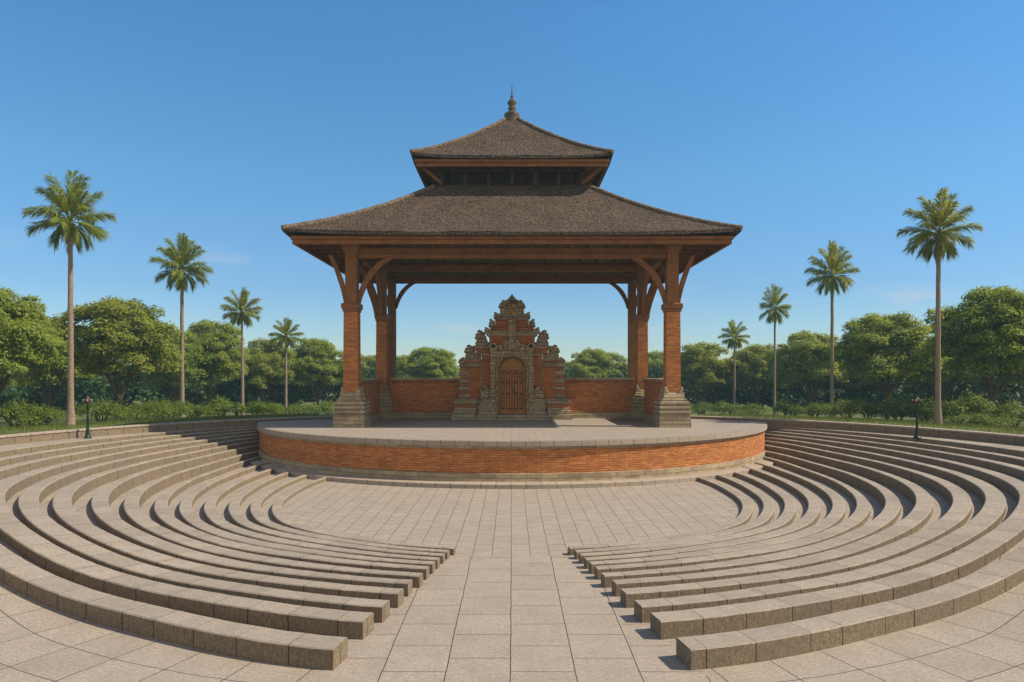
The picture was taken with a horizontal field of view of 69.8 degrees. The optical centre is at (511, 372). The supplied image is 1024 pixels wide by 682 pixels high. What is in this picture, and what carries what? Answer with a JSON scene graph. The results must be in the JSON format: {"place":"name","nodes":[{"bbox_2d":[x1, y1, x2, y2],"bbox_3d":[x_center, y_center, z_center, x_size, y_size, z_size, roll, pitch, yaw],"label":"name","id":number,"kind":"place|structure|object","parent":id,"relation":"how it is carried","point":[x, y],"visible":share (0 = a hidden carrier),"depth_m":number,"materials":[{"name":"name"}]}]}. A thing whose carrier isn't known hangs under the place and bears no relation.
{"place":"outdoors","nodes":[
{"label":"outdoors","id":0,"kind":"place"},
{"bbox_2d":[0,465,1023,681],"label":"plaza","id":1,"kind":"structure","parent":0,"point":[511,590],"depth_m":8.89,"materials":[{"name":"beige stone"}]},
{"bbox_2d":[0,426,256,457],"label":"stone bench","id":2,"kind":"object","parent":1,"relation":"on","point":[13,449],"visible":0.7,"depth_m":21.32,"materials":[{"name":"stone"}]},
{"bbox_2d":[83,395,92,438],"bbox_3d":[-12.672,1.305,21.900,0.210,1.330,0.206,0,0,24],"label":"lamp post","id":3,"kind":"object","parent":2,"relation":"on","point":[87,400],"visible":1,"depth_m":21.87,"materials":[{"name":"green metal"}]},
{"bbox_2d":[0,428,257,466],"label":"stone bench","id":4,"kind":"object","parent":1,"relation":"on","point":[10,460],"visible":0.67,"depth_m":20.76,"materials":[{"name":"stone"}]},
{"bbox_2d":[0,431,347,670],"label":"stone bench","id":5,"kind":"object","parent":1,"relation":"on","point":[19,574],"visible":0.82,"depth_m":8.44,"materials":[{"name":"stone"}]},
{"bbox_2d":[0,433,373,639],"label":"stone bench","id":6,"kind":"object","parent":1,"relation":"on","point":[17,535],"visible":0.83,"depth_m":9.56,"materials":[{"name":"stone"}]},
{"bbox_2d":[18,437,389,622],"bbox_3d":[-7.628,2.694,16.712,5.384,0.812,19.283,0,0,-23],"label":"stone bench","id":7,"kind":"object","parent":1,"relation":"on","point":[35,517],"visible":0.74,"depth_m":10.57,"materials":[{"name":"stone"}]},
{"bbox_2d":[52,440,403,607],"bbox_3d":[-7.365,2.744,16.872,4.966,0.712,18.530,0,0,-24],"label":"stone bench","id":8,"kind":"object","parent":1,"relation":"on","point":[66,515],"visible":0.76,"depth_m":11.04,"materials":[{"name":"stone"}]},
{"bbox_2d":[91,445,411,596],"bbox_3d":[-7.045,2.804,17.028,4.467,0.592,17.788,0,0,-25],"label":"stone bench","id":9,"kind":"object","parent":1,"relation":"on","point":[107,518],"visible":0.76,"depth_m":11.77,"materials":[{"name":"stone"}]},
{"bbox_2d":[123,450,422,587],"bbox_3d":[-6.702,2.879,17.133,4.081,0.442,17.105,0,0,-25],"label":"stone bench","id":10,"kind":"object","parent":1,"relation":"on","point":[134,514],"visible":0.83,"depth_m":12.20,"materials":[{"name":"stone"}]},
{"bbox_2d":[154,456,429,579],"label":"stone bench","id":11,"kind":"object","parent":1,"relation":"on","point":[165,517],"visible":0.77,"depth_m":12.28,"materials":[{"name":"stone"}]},
{"bbox_2d":[179,462,435,573],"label":"stone bench","id":12,"kind":"object","parent":1,"relation":"on","point":[188,516],"visible":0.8,"depth_m":12.90,"materials":[{"name":"stone"}]},
{"bbox_2d":[204,466,439,568],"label":"stone bench","id":13,"kind":"object","parent":1,"relation":"on","point":[213,517],"visible":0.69,"depth_m":13.14,"materials":[{"name":"stone"}]},
{"bbox_2d":[228,471,444,563],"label":"stone bench","id":14,"kind":"object","parent":1,"relation":"on","point":[237,517],"visible":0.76,"depth_m":13.29,"materials":[{"name":"stone"}]},
{"bbox_2d":[250,474,449,559],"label":"stone bench","id":15,"kind":"object","parent":1,"relation":"on","point":[258,517],"visible":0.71,"depth_m":13.68,"materials":[{"name":"stone"}]},
{"bbox_2d":[271,477,455,554],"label":"stone bench","id":16,"kind":"object","parent":1,"relation":"on","point":[279,516],"visible":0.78,"depth_m":13.81,"materials":[{"name":"stone"}]},
{"bbox_2d":[250,418,773,488],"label":"stage platform","id":17,"kind":"structure","parent":1,"relation":"on","point":[511,454],"depth_m":20.47,"materials":[{"name":"brick"}]},
{"bbox_2d":[361,378,382,422],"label":"brick wall","id":18,"kind":"structure","parent":17,"relation":"on","point":[371,388],"depth_m":27.34,"materials":[{"name":"brick"}]},
{"bbox_2d":[390,378,459,417],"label":"brick wall","id":19,"kind":"structure","parent":17,"relation":"on","point":[424,397],"depth_m":29.30,"materials":[{"name":"brick"}]},
{"bbox_2d":[281,90,742,427],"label":"pavilion","id":20,"kind":"structure","parent":17,"relation":"on","point":[511,197],"depth_m":25.89,"materials":[{"name":"wood"}]},
{"bbox_2d":[451,295,572,419],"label":"gate","id":21,"kind":"structure","parent":17,"relation":"on","point":[511,374],"depth_m":28.39,"materials":[{"name":"brick"}]},
{"bbox_2d":[498,357,525,413],"bbox_3d":[0.000,0.475,28.415,1.102,2.238,0.170,0,0,0],"label":"door","id":22,"kind":"structure","parent":21,"relation":"in","point":[511,370],"depth_m":28.39,"materials":[{"name":"brown wood"}]},
{"bbox_2d":[564,378,633,417],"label":"brick wall","id":23,"kind":"structure","parent":17,"relation":"on","point":[599,397],"depth_m":29.30,"materials":[{"name":"brick"}]},
{"bbox_2d":[641,378,662,422],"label":"brick wall","id":24,"kind":"structure","parent":17,"relation":"on","point":[652,388],"depth_m":27.34,"materials":[{"name":"brick"}]},
{"bbox_2d":[568,477,752,554],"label":"stone bench","id":25,"kind":"object","parent":1,"relation":"on","point":[744,516],"visible":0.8,"depth_m":13.82,"materials":[{"name":"stone"}]},
{"bbox_2d":[574,474,773,559],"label":"stone bench","id":26,"kind":"object","parent":1,"relation":"on","point":[765,517],"visible":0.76,"depth_m":13.66,"materials":[{"name":"stone"}]},
{"bbox_2d":[579,470,795,563],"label":"stone bench","id":27,"kind":"object","parent":1,"relation":"on","point":[786,517],"visible":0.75,"depth_m":13.28,"materials":[{"name":"stone"}]},
{"bbox_2d":[584,465,819,568],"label":"stone bench","id":28,"kind":"object","parent":1,"relation":"on","point":[810,517],"visible":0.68,"depth_m":13.14,"materials":[{"name":"stone"}]},
{"bbox_2d":[588,462,844,573],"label":"stone bench","id":29,"kind":"object","parent":1,"relation":"on","point":[835,516],"visible":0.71,"depth_m":12.88,"materials":[{"name":"stone"}]},
{"bbox_2d":[594,456,869,579],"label":"stone bench","id":30,"kind":"object","parent":1,"relation":"on","point":[858,517],"visible":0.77,"depth_m":12.28,"materials":[{"name":"stone"}]},
{"bbox_2d":[601,450,900,587],"bbox_3d":[6.702,2.879,17.133,4.081,0.442,17.105,0,0,25],"label":"stone bench","id":31,"kind":"object","parent":1,"relation":"on","point":[889,514],"visible":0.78,"depth_m":12.19,"materials":[{"name":"stone"}]},
{"bbox_2d":[612,445,932,596],"bbox_3d":[7.045,2.804,17.028,4.467,0.592,17.788,0,0,25],"label":"stone bench","id":32,"kind":"object","parent":1,"relation":"on","point":[916,518],"visible":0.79,"depth_m":11.76,"materials":[{"name":"stone"}]},
{"bbox_2d":[620,440,971,607],"bbox_3d":[7.365,2.744,16.872,4.966,0.712,18.530,0,0,24],"label":"stone bench","id":33,"kind":"object","parent":1,"relation":"on","point":[957,515],"visible":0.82,"depth_m":11.04,"materials":[{"name":"stone"}]},
{"bbox_2d":[634,437,1005,622],"bbox_3d":[7.628,2.694,16.712,5.384,0.812,19.283,0,0,23],"label":"stone bench","id":34,"kind":"object","parent":1,"relation":"on","point":[988,518],"visible":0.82,"depth_m":10.57,"materials":[{"name":"stone"}]},
{"bbox_2d":[650,433,1023,639],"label":"stone bench","id":35,"kind":"object","parent":1,"relation":"on","point":[1005,536],"visible":0.82,"depth_m":9.56,"materials":[{"name":"stone"}]},
{"bbox_2d":[676,431,1023,670],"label":"stone bench","id":36,"kind":"object","parent":1,"relation":"on","point":[1004,574],"visible":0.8,"depth_m":8.44,"materials":[{"name":"stone"}]},
{"bbox_2d":[766,428,1023,466],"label":"stone bench","id":37,"kind":"object","parent":1,"relation":"on","point":[1013,460],"visible":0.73,"depth_m":20.78,"materials":[{"name":"stone"}]},
{"bbox_2d":[767,426,1023,457],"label":"stone bench","id":38,"kind":"object","parent":1,"relation":"on","point":[1011,450],"visible":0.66,"depth_m":21.29,"materials":[{"name":"stone"}]},
{"bbox_2d":[912,396,921,438],"bbox_3d":[12.095,1.305,21.900,0.208,1.330,0.209,0,0,-8],"label":"lamp post","id":39,"kind":"object","parent":38,"relation":"on","point":[916,400],"visible":1,"depth_m":21.87,"materials":[{"name":"green metal"}]},
{"bbox_2d":[0,382,1023,434],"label":"lawn","id":40,"kind":"structure","parent":0,"point":[93,419],"depth_m":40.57,"materials":[{"name":"green plant"}]},
{"bbox_2d":[0,335,26,385],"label":"broadleaf tree","id":41,"kind":"object","parent":40,"relation":"on","point":[9,382],"visible":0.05,"depth_m":44.50,"materials":[{"name":"green plant"}]},
{"bbox_2d":[0,399,50,427],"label":"shrub","id":42,"kind":"object","parent":40,"relation":"on","point":[16,412],"visible":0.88,"depth_m":26.30,"materials":[{"name":"green plant"}]},
{"bbox_2d":[0,285,67,394],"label":"broadleaf tree","id":43,"kind":"object","parent":40,"relation":"on","point":[28,342],"visible":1,"depth_m":28.77,"materials":[{"name":"green plant"}]},
{"bbox_2d":[24,403,66,425],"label":"shrub","id":44,"kind":"object","parent":40,"relation":"on","point":[54,414],"visible":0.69,"depth_m":26.77,"materials":[{"name":"green plant"}]},
{"bbox_2d":[0,317,95,422],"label":"broadleaf tree","id":45,"kind":"object","parent":40,"relation":"on","point":[47,377],"visible":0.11,"depth_m":39.12,"materials":[{"name":"green plant"}]},
{"bbox_2d":[20,170,117,425],"bbox_3d":[-15.142,-2.481,25.195,2.992,9.082,2.839,0,0,34],"label":"palm tree","id":46,"kind":"object","parent":40,"relation":"on","point":[67,230],"visible":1,"depth_m":25.08,"materials":[{"name":"green plant"}]},
{"bbox_2d":[75,397,131,421],"bbox_3d":[-15.945,1.517,28.548,2.131,1.206,2.200,0,0,-42],"label":"shrub","id":47,"kind":"object","parent":40,"relation":"on","point":[107,409],"visible":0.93,"depth_m":28.36,"materials":[{"name":"green plant"}]},
{"bbox_2d":[46,295,183,419],"bbox_3d":[-18.686,-0.544,35.163,5.971,6.263,6.062,0,0,-5],"label":"broadleaf tree","id":48,"kind":"object","parent":40,"relation":"on","point":[117,335],"visible":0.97,"depth_m":33.80,"materials":[{"name":"green plant"}]},
{"bbox_2d":[116,400,171,420],"bbox_3d":[-14.898,1.588,29.519,2.479,0.997,1.989,0,0,36],"label":"shrub","id":49,"kind":"object","parent":40,"relation":"on","point":[138,412],"visible":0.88,"depth_m":29.29,"materials":[{"name":"green plant"}]},
{"bbox_2d":[0,416,332,445],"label":"retaining wall","id":50,"kind":"structure","parent":40,"relation":"on","point":[18,438],"depth_m":23.63,"materials":[{"name":"stone"}]},
{"bbox_2d":[144,397,194,418],"bbox_3d":[-14.440,1.537,30.502,1.716,1.174,2.368,0,0,31],"label":"shrub","id":51,"kind":"object","parent":40,"relation":"on","point":[177,410],"visible":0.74,"depth_m":30.54,"materials":[{"name":"green plant"}]},
{"bbox_2d":[141,331,218,417],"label":"broadleaf tree","id":52,"kind":"object","parent":40,"relation":"on","point":[160,378],"visible":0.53,"depth_m":47.39,"materials":[{"name":"green plant"}]},
{"bbox_2d":[148,232,214,417],"bbox_3d":[-16.181,-2.185,35.993,3.118,9.371,3.142,0,0,-20],"label":"palm tree","id":53,"kind":"object","parent":40,"relation":"on","point":[179,277],"visible":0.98,"depth_m":35.84,"materials":[{"name":"green plant"}]},
{"bbox_2d":[172,401,228,416],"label":"shrub","id":54,"kind":"object","parent":40,"relation":"on","point":[201,410],"visible":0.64,"depth_m":32.97,"materials":[{"name":"green plant"}]},
{"bbox_2d":[175,318,250,415],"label":"broadleaf tree","id":55,"kind":"object","parent":40,"relation":"on","point":[224,341],"visible":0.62,"depth_m":49.03,"materials":[{"name":"green plant"}]},
{"bbox_2d":[192,396,245,416],"bbox_3d":[-13.866,1.661,34.941,2.400,1.276,2.609,0,0,22],"label":"shrub","id":56,"kind":"object","parent":40,"relation":"on","point":[225,402],"visible":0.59,"depth_m":34.65,"materials":[{"name":"green plant"}]},
{"bbox_2d":[212,355,262,414],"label":"broadleaf tree","id":57,"kind":"object","parent":40,"relation":"on","point":[218,388],"visible":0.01,"depth_m":60.64,"materials":[{"name":"green plant"}]},
{"bbox_2d":[219,286,264,414],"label":"palm tree","id":58,"kind":"object","parent":40,"relation":"on","point":[238,318],"visible":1,"depth_m":44.83,"materials":[{"name":"green plant"}]},
{"bbox_2d":[232,399,284,414],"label":"shrub","id":59,"kind":"object","parent":40,"relation":"on","point":[259,407],"visible":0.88,"depth_m":38.77,"materials":[{"name":"green plant"}]},
{"bbox_2d":[233,337,297,413],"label":"broadleaf tree","id":60,"kind":"object","parent":40,"relation":"on","point":[269,361],"visible":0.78,"depth_m":58.90,"materials":[{"name":"green plant"}]},
{"bbox_2d":[263,403,300,413],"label":"shrub","id":61,"kind":"object","parent":40,"relation":"on","point":[289,409],"visible":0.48,"depth_m":42.84,"materials":[{"name":"green plant"}]},
{"bbox_2d":[266,317,304,406],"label":"palm tree","id":62,"kind":"object","parent":40,"relation":"on","point":[284,338],"visible":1,"depth_m":52.91,"materials":[{"name":"green plant"}]},
{"bbox_2d":[283,402,321,413],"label":"shrub","id":63,"kind":"object","parent":40,"relation":"on","point":[303,408],"visible":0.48,"depth_m":46.90,"materials":[{"name":"green plant"}]},
{"bbox_2d":[282,337,342,413],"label":"broadleaf tree","id":64,"kind":"object","parent":40,"relation":"on","point":[319,356],"visible":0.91,"depth_m":60.85,"materials":[{"name":"green plant"}]},
{"bbox_2d":[308,400,334,413],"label":"shrub","id":65,"kind":"object","parent":40,"relation":"on","point":[327,406],"visible":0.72,"depth_m":49.53,"materials":[{"name":"green plant"}]},
{"bbox_2d":[361,353,375,375],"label":"broadleaf tree","id":66,"kind":"object","parent":40,"relation":"on","point":[367,362],"visible":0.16,"depth_m":77.00,"materials":[{"name":"green plant"}]},
{"bbox_2d":[396,346,459,377],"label":"broadleaf tree","id":67,"kind":"object","parent":40,"relation":"on","point":[430,363],"visible":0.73,"depth_m":66.43,"materials":[{"name":"green plant"}]},
{"bbox_2d":[0,360,1023,415],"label":"hedge","id":68,"kind":"object","parent":40,"relation":"on","point":[98,387],"visible":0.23,"depth_m":57.81,"materials":[{"name":"green plant"}]},
{"bbox_2d":[564,347,627,377],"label":"broadleaf tree","id":69,"kind":"object","parent":40,"relation":"on","point":[584,364],"visible":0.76,"depth_m":68.44,"materials":[{"name":"green plant"}]},
{"bbox_2d":[624,350,662,377],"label":"broadleaf tree","id":70,"kind":"object","parent":40,"relation":"on","point":[657,360],"visible":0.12,"depth_m":74.66,"materials":[{"name":"green plant"}]},
{"bbox_2d":[689,400,716,413],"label":"shrub","id":71,"kind":"object","parent":40,"relation":"on","point":[699,407],"visible":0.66,"depth_m":51.53,"materials":[{"name":"green plant"}]},
{"bbox_2d":[681,341,741,413],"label":"broadleaf tree","id":72,"kind":"object","parent":40,"relation":"on","point":[700,363],"visible":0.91,"depth_m":60.63,"materials":[{"name":"green plant"}]},
{"bbox_2d":[704,400,740,413],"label":"shrub","id":73,"kind":"object","parent":40,"relation":"on","point":[717,407],"visible":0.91,"depth_m":47.91,"materials":[{"name":"green plant"}]},
{"bbox_2d":[718,319,750,414],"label":"palm tree","id":74,"kind":"object","parent":40,"relation":"on","point":[734,341],"visible":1,"depth_m":56.90,"materials":[{"name":"green plant"}]},
{"bbox_2d":[727,403,771,413],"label":"shrub","id":75,"kind":"object","parent":40,"relation":"on","point":[748,409],"visible":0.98,"depth_m":44.59,"materials":[{"name":"green plant"}]},
{"bbox_2d":[725,343,789,414],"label":"broadleaf tree","id":76,"kind":"object","parent":40,"relation":"on","point":[754,365],"visible":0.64,"depth_m":60.67,"materials":[{"name":"green plant"}]},
{"bbox_2d":[758,283,791,414],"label":"palm tree","id":77,"kind":"object","parent":40,"relation":"on","point":[772,313],"visible":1,"depth_m":49.91,"materials":[{"name":"green plant"}]},
{"bbox_2d":[772,397,816,416],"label":"shrub","id":78,"kind":"object","parent":40,"relation":"on","point":[783,405],"visible":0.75,"depth_m":40.80,"materials":[{"name":"green plant"}]},
{"bbox_2d":[763,330,854,415],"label":"broadleaf tree","id":79,"kind":"object","parent":40,"relation":"on","point":[804,359],"visible":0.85,"depth_m":52.73,"materials":[{"name":"green plant"}]},
{"bbox_2d":[786,401,833,416],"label":"shrub","id":80,"kind":"object","parent":40,"relation":"on","point":[814,410],"visible":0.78,"depth_m":36.85,"materials":[{"name":"green plant"}]},
{"bbox_2d":[804,239,861,417],"bbox_3d":[17.485,-2.281,40.060,2.966,10.031,3.078,0,0,34],"label":"palm tree","id":81,"kind":"object","parent":40,"relation":"on","point":[833,260],"visible":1,"depth_m":39.93,"materials":[{"name":"green plant"}]},
{"bbox_2d":[818,397,860,417],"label":"shrub","id":82,"kind":"object","parent":40,"relation":"on","point":[835,410],"visible":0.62,"depth_m":34.79,"materials":[{"name":"green plant"}]},
{"bbox_2d":[816,346,878,417],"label":"broadleaf tree","id":83,"kind":"object","parent":40,"relation":"on","point":[850,385],"visible":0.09,"depth_m":54.63,"materials":[{"name":"green plant"}]},
{"bbox_2d":[691,416,1023,445],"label":"retaining wall","id":84,"kind":"structure","parent":40,"relation":"on","point":[1005,438],"depth_m":23.63,"materials":[{"name":"stone"}]},
{"bbox_2d":[841,396,897,419],"bbox_3d":[15.991,1.673,32.910,2.058,1.253,2.054,0,0,-6],"label":"shrub","id":85,"kind":"object","parent":40,"relation":"on","point":[855,406],"visible":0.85,"depth_m":33.00,"materials":[{"name":"green plant"}]},
{"bbox_2d":[827,310,950,419],"bbox_3d":[21.095,-0.277,40.873,6.186,6.395,6.093,0,0,36],"label":"broadleaf tree","id":86,"kind":"object","parent":40,"relation":"on","point":[869,340],"visible":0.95,"depth_m":39.84,"materials":[{"name":"green plant"}]},
{"bbox_2d":[869,394,918,420],"bbox_3d":[16.676,1.594,31.599,2.621,1.374,2.011,0,0,-31],"label":"shrub","id":87,"kind":"object","parent":40,"relation":"on","point":[896,406],"visible":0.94,"depth_m":31.07,"materials":[{"name":"green plant"}]},
{"bbox_2d":[898,404,944,421],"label":"shrub","id":88,"kind":"object","parent":40,"relation":"on","point":[925,416],"visible":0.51,"depth_m":30.91,"materials":[{"name":"green plant"}]},
{"bbox_2d":[890,322,978,421],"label":"broadleaf tree","id":89,"kind":"object","parent":40,"relation":"on","point":[957,376],"visible":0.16,"depth_m":45.38,"materials":[{"name":"green plant"}]},
{"bbox_2d":[895,186,984,423],"bbox_3d":[15.465,-2.326,26.612,2.843,8.874,2.821,0,0,7],"label":"palm tree","id":90,"kind":"object","parent":40,"relation":"on","point":[943,235],"visible":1,"depth_m":26.47,"materials":[{"name":"green plant"}]},
{"bbox_2d":[918,391,994,424],"bbox_3d":[17.506,1.480,29.075,2.095,1.565,2.835,0,0,-30],"label":"shrub","id":91,"kind":"object","parent":40,"relation":"on","point":[952,408],"visible":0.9,"depth_m":28.62,"materials":[{"name":"green plant"}]},
{"bbox_2d":[918,285,1023,421],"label":"broadleaf tree","id":92,"kind":"object","parent":40,"relation":"on","point":[984,315],"visible":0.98,"depth_m":31.01,"materials":[{"name":"green plant"}]},
{"bbox_2d":[944,412,1019,425],"bbox_3d":[17.284,1.753,27.021,2.447,0.633,1.658,0,0,39],"label":"shrub","id":93,"kind":"object","parent":40,"relation":"on","point":[984,420],"visible":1,"depth_m":26.88,"materials":[{"name":"green plant"}]},
{"bbox_2d":[974,400,1023,426],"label":"shrub","id":94,"kind":"object","parent":40,"relation":"on","point":[1006,410],"visible":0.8,"depth_m":27.96,"materials":[{"name":"green plant"}]},
{"bbox_2d":[991,337,1023,385],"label":"broadleaf tree","id":95,"kind":"object","parent":40,"relation":"on","point":[1019,379],"visible":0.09,"depth_m":44.11,"materials":[{"name":"green plant"}]},
{"bbox_2d":[0,0,1023,367],"label":"sky","id":96,"kind":"structure","parent":0,"point":[801,125],"materials":[{"name":"blue"}]}
]}

